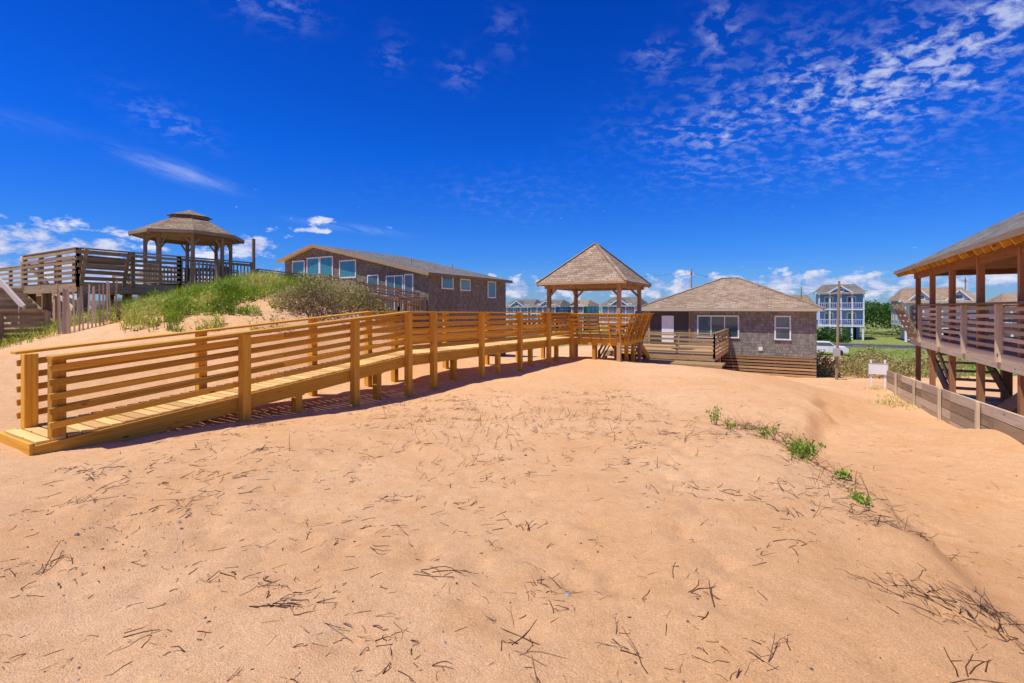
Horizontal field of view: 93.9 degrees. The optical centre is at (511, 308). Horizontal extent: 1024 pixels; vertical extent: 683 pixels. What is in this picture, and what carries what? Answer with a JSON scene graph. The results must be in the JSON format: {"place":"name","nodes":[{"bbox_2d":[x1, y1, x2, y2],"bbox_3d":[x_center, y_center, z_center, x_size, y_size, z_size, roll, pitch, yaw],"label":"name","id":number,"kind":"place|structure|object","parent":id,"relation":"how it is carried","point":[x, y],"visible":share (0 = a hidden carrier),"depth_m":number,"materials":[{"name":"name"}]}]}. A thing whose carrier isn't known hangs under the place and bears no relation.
{"place":"outdoors","nodes":[
{"label":"outdoors","id":0,"kind":"place"},
{"bbox_2d":[0,306,108,349],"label":"beach grass","id":1,"kind":"structure","parent":0,"point":[9,340],"depth_m":12.37,"materials":[{"name":"green plant"}]},
{"bbox_2d":[0,286,1023,682],"bbox_3d":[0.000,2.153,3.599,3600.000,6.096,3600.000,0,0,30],"label":"sand ground","id":2,"kind":"structure","parent":0,"point":[812,600],"depth_m":3.60,"materials":[{"name":"beige sand"}]},
{"bbox_2d":[57,280,120,334],"bbox_3d":[-11.147,0.359,12.601,1.316,2.282,0.347,0,0,-31],"label":"sand fence","id":3,"kind":"object","parent":2,"relation":"on","point":[66,325],"visible":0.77,"depth_m":12.44,"materials":[{"name":"brown wood"}]},
{"bbox_2d":[0,239,426,342],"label":"weathered sun deck","id":4,"kind":"structure","parent":2,"relation":"on","point":[25,304],"depth_m":15.41,"materials":[{"name":"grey wood"}]},
{"bbox_2d":[128,210,244,285],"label":"octagonal pavilion","id":5,"kind":"structure","parent":4,"relation":"on","point":[187,228],"depth_m":18.48,"materials":[{"name":"brown wood"}]},
{"bbox_2d":[384,297,425,310],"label":"pickets","id":6,"kind":"object","parent":4,"relation":"on","point":[407,305],"visible":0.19,"depth_m":26.65,"materials":[{"name":"brown wood"}]},
{"bbox_2d":[399,313,425,314],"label":"deck","id":7,"kind":"structure","parent":4,"relation":"attached to","point":[416,314],"depth_m":27.41,"materials":[{"name":"brown wood"}]},
{"bbox_2d":[51,268,394,331],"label":"dune vegetation","id":8,"kind":"object","parent":2,"relation":"on","point":[139,310],"visible":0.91,"depth_m":14.25,"materials":[{"name":"green plant"}]},
{"bbox_2d":[0,311,573,455],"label":"wooden boardwalk","id":9,"kind":"structure","parent":2,"relation":"on","point":[242,396],"depth_m":8.07,"materials":[{"name":"brown wood"}]},
{"bbox_2d":[285,248,505,355],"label":"walls","id":10,"kind":"structure","parent":2,"relation":"on","point":[456,299],"depth_m":30.72,"materials":[{"name":"brown wood"}]},
{"bbox_2d":[280,247,312,262],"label":"soffit","id":11,"kind":"structure","parent":10,"relation":"on","point":[283,261],"depth_m":33.86,"materials":[{"name":"brown wood"}]},
{"bbox_2d":[292,256,495,308],"bbox_3d":[-8.386,-1.700,31.386,14.601,3.684,5.842,0,0,-1],"label":"window frame","id":12,"kind":"object","parent":10,"relation":"attached to","point":[403,281],"visible":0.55,"depth_m":30.95,"materials":[{"name":"white wood"}]},
{"bbox_2d":[343,275,411,309],"bbox_3d":[-9.912,-1.000,30.878,9.180,2.130,0.016,0,0,30],"label":"window glass","id":13,"kind":"object","parent":12,"relation":"in","point":[390,281],"visible":0.33,"depth_m":29.23,"materials":[{"name":"blue glass"}]},
{"bbox_2d":[293,257,494,296],"bbox_3d":[-8.391,-2.150,31.631,14.420,2.630,5.244,0,0,-1],"label":"window glass","id":14,"kind":"object","parent":12,"relation":"in","point":[347,268],"visible":0.81,"depth_m":32.34,"materials":[{"name":"blue glass"}]},
{"bbox_2d":[318,245,505,279],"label":"roof","id":15,"kind":"structure","parent":10,"relation":"on","point":[426,266],"depth_m":33.44,"materials":[{"name":"grey concrete"}]},
{"bbox_2d":[276,244,428,275],"bbox_3d":[-10.884,-3.154,30.965,14.126,2.508,0.040,0,0,30],"label":"rake","id":16,"kind":"object","parent":15,"relation":"attached to","point":[355,256],"visible":1,"depth_m":30.40,"materials":[{"name":"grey wood"}]},
{"bbox_2d":[429,272,512,282],"bbox_3d":[-2.361,-1.997,31.628,0.040,0.200,9.600,0,0,30],"label":"eave","id":17,"kind":"object","parent":15,"relation":"attached to","point":[466,277],"visible":1,"depth_m":30.82,"materials":[{"name":"brown wood"}]},
{"bbox_2d":[0,419,987,682],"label":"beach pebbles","id":18,"kind":"object","parent":2,"relation":"on","point":[342,583],"visible":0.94,"depth_m":3.45,"materials":[{"name":"brown stone"}]},
{"bbox_2d":[0,343,1023,682],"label":"driftwood twigs","id":19,"kind":"object","parent":2,"relation":"on","point":[286,605],"visible":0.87,"depth_m":3.37,"materials":[{"name":"brown wood"}]},
{"bbox_2d":[510,308,540,324],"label":"walls","id":20,"kind":"structure","parent":2,"relation":"on","point":[523,314],"depth_m":119.14,"materials":[{"name":"teal wood"}]},
{"bbox_2d":[506,303,528,319],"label":"window frame","id":21,"kind":"object","parent":20,"relation":"attached to","point":[516,311],"visible":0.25,"depth_m":119.94,"materials":[{"name":"white wood"}]},
{"bbox_2d":[507,304,528,318],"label":"window glass","id":22,"kind":"object","parent":21,"relation":"in","point":[518,310],"visible":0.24,"depth_m":118.84,"materials":[{"name":"blue glass"}]},
{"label":"gable","id":23,"kind":"object","parent":20,"relation":"on","visible":0},
{"bbox_2d":[506,299,540,306],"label":"roof","id":24,"kind":"structure","parent":23,"relation":"on","point":[530,302],"depth_m":121.59,"materials":[{"name":"grey concrete"}]},
{"bbox_2d":[534,307,570,328],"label":"walls","id":25,"kind":"structure","parent":2,"relation":"on","point":[558,309],"depth_m":114.67,"materials":[{"name":"blue"}]},
{"bbox_2d":[533,300,570,305],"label":"roof","id":26,"kind":"structure","parent":25,"relation":"on","point":[560,303],"depth_m":115.61,"materials":[{"name":"grey concrete"}]},
{"bbox_2d":[538,303,567,312],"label":"window frame","id":27,"kind":"object","parent":25,"relation":"attached to","point":[552,310],"visible":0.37,"depth_m":113.63,"materials":[{"name":"white paint"}]},
{"bbox_2d":[538,304,566,318],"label":"window glass","id":28,"kind":"object","parent":27,"relation":"on","point":[539,308],"visible":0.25,"depth_m":114.74,"materials":[{"name":"blue glass"}]},
{"bbox_2d":[572,306,598,329],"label":"walls","id":29,"kind":"structure","parent":2,"relation":"on","point":[590,310],"depth_m":119.56,"materials":[{"name":"teal wood"}]},
{"bbox_2d":[572,303,597,317],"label":"window frame","id":30,"kind":"object","parent":29,"relation":"attached to","point":[589,308],"visible":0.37,"depth_m":117.69,"materials":[{"name":"white paint"}]},
{"bbox_2d":[569,300,598,305],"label":"roof","id":31,"kind":"structure","parent":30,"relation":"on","point":[587,302],"depth_m":120.15,"materials":[{"name":"beige concrete"}]},
{"bbox_2d":[536,242,653,361],"bbox_3d":[3.646,-0.046,20.953,4.222,5.699,4.001,0,0,30],"label":"wooden gazebo","id":32,"kind":"object","parent":2,"relation":"on","point":[595,266],"visible":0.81,"depth_m":19.72,"materials":[{"name":"brown wood"}]},
{"bbox_2d":[602,306,643,331],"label":"walls","id":33,"kind":"structure","parent":2,"relation":"on","point":[606,308],"depth_m":100.54,"materials":[{"name":"blue wood"}]},
{"bbox_2d":[608,301,643,319],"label":"window frame","id":34,"kind":"object","parent":33,"relation":"attached to","point":[626,312],"visible":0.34,"depth_m":99.31,"materials":[{"name":"white wood"}]},
{"bbox_2d":[609,304,643,318],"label":"window glass","id":35,"kind":"object","parent":34,"relation":"in","point":[610,309],"visible":0.24,"depth_m":99.24,"materials":[{"name":"blue glass"}]},
{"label":"gable","id":36,"kind":"object","parent":33,"relation":"on","visible":0},
{"bbox_2d":[601,297,647,304],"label":"roof","id":37,"kind":"structure","parent":36,"relation":"on","point":[633,300],"depth_m":102.22,"materials":[{"name":"grey concrete"}]},
{"bbox_2d":[612,342,724,368],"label":"exit stairs","id":38,"kind":"structure","parent":2,"relation":"on","point":[716,365],"depth_m":21.70,"materials":[{"name":"brown wood"}]},
{"bbox_2d":[598,277,826,377],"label":"shingled cottage","id":39,"kind":"structure","parent":2,"relation":"on","point":[737,324],"depth_m":26.49,"materials":[{"name":"brown wood"}]},
{"bbox_2d":[698,317,789,338],"bbox_3d":[12.855,1.035,26.738,4.590,1.160,0.016,0,0,30],"label":"window glass","id":40,"kind":"structure","parent":39,"relation":"in","point":[705,324],"depth_m":27.05,"materials":[{"name":"blue glass"}]},
{"bbox_2d":[697,315,790,339],"bbox_3d":[12.842,1.035,26.715,4.744,1.314,0.073,0,0,30],"label":"window frame","id":41,"kind":"structure","parent":39,"relation":"in","point":[724,316],"depth_m":26.82,"materials":[{"name":"white paint"}]},
{"bbox_2d":[705,403,723,424],"bbox_3d":[3.175,1.664,7.512,0.229,0.354,0.334,0,0,57],"label":"sea rocket plant","id":42,"kind":"object","parent":2,"relation":"on","point":[716,416],"visible":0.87,"depth_m":7.50,"materials":[{"name":"green plant"}]},
{"bbox_2d":[722,418,738,428],"bbox_3d":[3.266,1.720,7.136,0.236,0.172,0.183,0,0,30],"label":"sea rocket plant","id":43,"kind":"object","parent":2,"relation":"on","point":[731,425],"visible":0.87,"depth_m":7.13,"materials":[{"name":"green plant"}]},
{"bbox_2d":[749,424,779,439],"bbox_3d":[3.359,1.621,6.368,0.423,0.270,0.188,0,0,15],"label":"sea rocket plant","id":44,"kind":"object","parent":2,"relation":"on","point":[763,433],"visible":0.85,"depth_m":6.35,"materials":[{"name":"green plant"}]},
{"bbox_2d":[782,430,825,460],"bbox_3d":[3.340,1.591,5.543,0.389,0.317,0.420,0,0,3],"label":"sea rocket plant","id":45,"kind":"object","parent":2,"relation":"on","point":[798,447],"visible":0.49,"depth_m":5.47,"materials":[{"name":"green plant"}]},
{"bbox_2d":[817,325,852,342],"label":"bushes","id":46,"kind":"object","parent":2,"relation":"on","point":[824,335],"visible":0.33,"depth_m":75.00,"materials":[{"name":"green plant"}]},
{"bbox_2d":[833,281,839,379],"bbox_3d":[16.349,1.344,24.091,0.322,5.490,0.369,0,0,30],"label":"service pole","id":47,"kind":"object","parent":2,"relation":"on","point":[836,351],"visible":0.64,"depth_m":24.11,"materials":[{"name":"brown wood"}]},
{"bbox_2d":[816,294,862,338],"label":"walls","id":48,"kind":"structure","parent":2,"relation":"on","point":[859,300],"depth_m":81.67,"materials":[{"name":"blue wood"}]},
{"bbox_2d":[816,288,855,323],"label":"window frame","id":49,"kind":"object","parent":48,"relation":"attached to","point":[833,308],"visible":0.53,"depth_m":82.47,"materials":[{"name":"white wood"}]},
{"bbox_2d":[825,289,854,323],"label":"window glass","id":50,"kind":"object","parent":49,"relation":"in","point":[826,306],"visible":0.49,"depth_m":82.57,"materials":[{"name":"glass"}]},
{"bbox_2d":[853,327,855,338],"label":"dark carport","id":51,"kind":"object","parent":48,"relation":"attached to","point":[854,332],"visible":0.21,"depth_m":81.91,"materials":[{"name":"black"}]},
{"bbox_2d":[819,326,863,339],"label":"stilts","id":52,"kind":"object","parent":2,"relation":"on","point":[852,332],"visible":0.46,"depth_m":79.56,"materials":[{"name":"white paint"}]},
{"bbox_2d":[833,468,851,479],"bbox_3d":[3.282,1.646,4.739,0.175,0.140,0.170,0,0,1],"label":"sea rocket plant","id":53,"kind":"object","parent":2,"relation":"on","point":[842,474],"visible":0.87,"depth_m":4.75,"materials":[{"name":"green plant"}]},
{"bbox_2d":[847,487,871,505],"bbox_3d":[3.061,1.658,4.201,0.170,0.144,0.236,0,0,18],"label":"sea rocket plant","id":54,"kind":"object","parent":2,"relation":"on","point":[860,499],"visible":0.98,"depth_m":4.21,"materials":[{"name":"green plant"}]},
{"bbox_2d":[822,299,899,334],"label":"distant trees","id":55,"kind":"object","parent":2,"relation":"on","point":[877,311],"visible":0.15,"depth_m":90.65,"materials":[{"name":"green plant"}]},
{"bbox_2d":[868,359,887,386],"bbox_3d":[15.314,2.795,20.025,0.660,1.300,0.135,0,0,30],"label":"white notice sign","id":56,"kind":"object","parent":2,"relation":"on","point":[878,368],"visible":0.79,"depth_m":19.97,"materials":[{"name":"paint"}]},
{"bbox_2d":[809,345,970,378],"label":"scrub bushes","id":57,"kind":"object","parent":2,"relation":"on","point":[861,370],"visible":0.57,"depth_m":26.04,"materials":[{"name":"green plant"}]},
{"bbox_2d":[891,301,975,340],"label":"walls","id":58,"kind":"structure","parent":2,"relation":"on","point":[898,323],"depth_m":76.38,"materials":[{"name":"white"}]},
{"bbox_2d":[892,294,970,321],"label":"window frame","id":59,"kind":"object","parent":58,"relation":"attached to","point":[924,299],"visible":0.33,"depth_m":73.67,"materials":[{"name":"white wood"}]},
{"bbox_2d":[892,295,968,323],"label":"window glass","id":60,"kind":"object","parent":59,"relation":"in","point":[957,296],"visible":0.27,"depth_m":72.67,"materials":[{"name":"blue glass"}]},
{"bbox_2d":[943,329,967,335],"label":"dark carport","id":61,"kind":"object","parent":58,"relation":"attached to","point":[948,333],"depth_m":74.29,"materials":[{"name":"black"}]},
{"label":"gable","id":62,"kind":"object","parent":58,"relation":"on","visible":0},
{"bbox_2d":[887,287,975,301],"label":"roof","id":63,"kind":"structure","parent":62,"relation":"on","point":[903,294],"depth_m":76.53,"materials":[{"name":"beige concrete"}]},
{"bbox_2d":[901,300,975,302],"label":"porch roof","id":64,"kind":"structure","parent":63,"relation":"attached to","point":[970,301],"depth_m":72.49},
{"bbox_2d":[911,291,969,299],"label":"front gable","id":65,"kind":"structure","parent":63,"relation":"attached to","point":[958,292],"depth_m":72.71,"materials":[{"name":"white"}]},
{"bbox_2d":[908,289,974,300],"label":"gable trim","id":66,"kind":"structure","parent":65,"relation":"attached to","point":[947,298],"depth_m":72.48,"materials":[{"name":"white wood"}]},
{"bbox_2d":[886,371,1023,445],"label":"timber bulkhead","id":67,"kind":"object","parent":2,"relation":"on","point":[956,410],"visible":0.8,"depth_m":9.88,"materials":[{"name":"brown wood"}]},
{"bbox_2d":[892,211,1023,415],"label":"covered beach deck","id":68,"kind":"structure","parent":2,"relation":"on","point":[997,248],"depth_m":10.66,"materials":[{"name":"brown wood"}]},
{"bbox_2d":[988,304,1016,336],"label":"walls","id":69,"kind":"structure","parent":2,"relation":"on","point":[1004,335],"depth_m":72.33,"materials":[{"name":"white wood"}]},
{"bbox_3d":[22.497,0.340,59.991,0.198,10.679,1.200,0,0,30],"label":"utility pole","id":70,"kind":"object","parent":2,"relation":"on","visible":0},
{"bbox_2d":[506,272,962,289],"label":"power lines","id":71,"kind":"object","parent":70,"relation":"attached to","point":[716,279],"visible":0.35,"depth_m":73.82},
{"bbox_3d":[-8.311,2.180,27.492,5.200,3.640,0.200,0,0,30],"label":"deck","id":72,"kind":"object","parent":2,"relation":"on","visible":0},
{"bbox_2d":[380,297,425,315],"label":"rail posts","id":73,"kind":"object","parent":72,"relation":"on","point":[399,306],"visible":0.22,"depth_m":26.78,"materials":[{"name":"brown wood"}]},
{"bbox_2d":[0,0,1023,309],"label":"sky","id":74,"kind":"structure","parent":0,"point":[785,145],"materials":[{"name":"blue"}]},
{"bbox_2d":[506,309,527,319],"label":"porch rail","id":75,"kind":"object","parent":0,"point":[515,309],"visible":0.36,"depth_m":118.17,"materials":[{"name":"white wood"}]},
{"bbox_2d":[599,306,634,321],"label":"porch posts","id":76,"kind":"object","parent":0,"point":[616,310],"visible":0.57,"depth_m":98.32,"materials":[{"name":"white wood"}]},
{"bbox_2d":[601,309,625,321],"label":"balusters","id":77,"kind":"object","parent":76,"relation":"attached to","point":[612,312],"visible":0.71,"depth_m":98.60,"materials":[{"name":"white paint"}]},
{"bbox_2d":[599,317,633,321],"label":"porch rail","id":78,"kind":"object","parent":76,"relation":"attached to","point":[612,317],"visible":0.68,"depth_m":98.89,"materials":[{"name":"white wood"}]},
{"bbox_2d":[523,334,925,349],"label":"beach road","id":79,"kind":"structure","parent":0,"point":[855,345],"depth_m":67.15,"materials":[{"name":"grey asphalt"}]},
{"bbox_2d":[817,341,848,355],"bbox_3d":[35.195,4.424,53.992,4.500,1.480,1.800,0,0,30],"label":"parked car","id":80,"kind":"object","parent":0,"point":[826,346],"visible":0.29,"depth_m":53.10,"materials":[{"name":"white paint"}]},
{"bbox_2d":[818,309,864,326],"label":"porch floor","id":81,"kind":"structure","parent":0,"point":[844,325],"depth_m":79.95,"materials":[{"name":"white paint"}]},
{"bbox_2d":[818,293,864,325],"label":"porch posts","id":82,"kind":"object","parent":81,"relation":"on","point":[841,308],"visible":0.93,"depth_m":80.34,"materials":[{"name":"white wood"}]},
{"bbox_2d":[813,284,865,293],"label":"roof","id":83,"kind":"structure","parent":82,"relation":"on","point":[828,288],"depth_m":83.40,"materials":[{"name":"grey concrete"}]},
{"bbox_2d":[828,285,851,292],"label":"gable trim","id":84,"kind":"structure","parent":83,"relation":"attached to","point":[837,287],"depth_m":81.38,"materials":[{"name":"white wood"}]},
{"bbox_2d":[817,292,865,294],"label":"porch roof","id":85,"kind":"structure","parent":83,"relation":"attached to","point":[843,293],"depth_m":80.67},
{"bbox_2d":[819,303,860,324],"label":"balusters","id":86,"kind":"object","parent":82,"relation":"attached to","point":[849,307],"visible":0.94,"depth_m":79.72,"materials":[{"name":"white paint"}]},
{"bbox_2d":[818,319,864,324],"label":"porch rail","id":87,"kind":"object","parent":82,"relation":"attached to","point":[839,319],"visible":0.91,"depth_m":80.61,"materials":[{"name":"white wood"}]},
{"bbox_2d":[856,385,918,410],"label":"beach grass","id":88,"kind":"structure","parent":0,"point":[887,401],"depth_m":13.43,"materials":[{"name":"yellow plant"}]},
{"bbox_2d":[819,343,1016,376],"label":"lawn grass","id":89,"kind":"structure","parent":0,"point":[966,365],"depth_m":51.39,"materials":[{"name":"green plant"}]},
{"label":"porch floor","id":90,"kind":"structure","parent":0,"visible":0},
{"bbox_2d":[904,302,942,321],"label":"porch posts","id":91,"kind":"object","parent":90,"relation":"on","point":[922,310],"visible":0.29,"depth_m":73.55,"materials":[{"name":"white wood"}]},
{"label":"porch floor","id":92,"kind":"structure","parent":0,"visible":0},
{"bbox_2d":[600,305,636,306],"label":"porch roof","id":93,"kind":"structure","parent":92,"relation":"on","point":[616,305],"depth_m":98.93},
{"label":"porch","id":94,"kind":"object","parent":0,"visible":0},
{"bbox_2d":[986,293,1016,301],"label":"roof","id":95,"kind":"structure","parent":94,"relation":"on","point":[1007,297],"depth_m":73.61,"materials":[{"name":"beige concrete"}]},
{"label":"walls","id":96,"kind":"object","parent":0,"visible":0},
{"bbox_2d":[791,295,814,303],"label":"roof","id":97,"kind":"structure","parent":96,"relation":"on","point":[806,298],"depth_m":112.95,"materials":[{"name":"grey concrete"}]}
]}

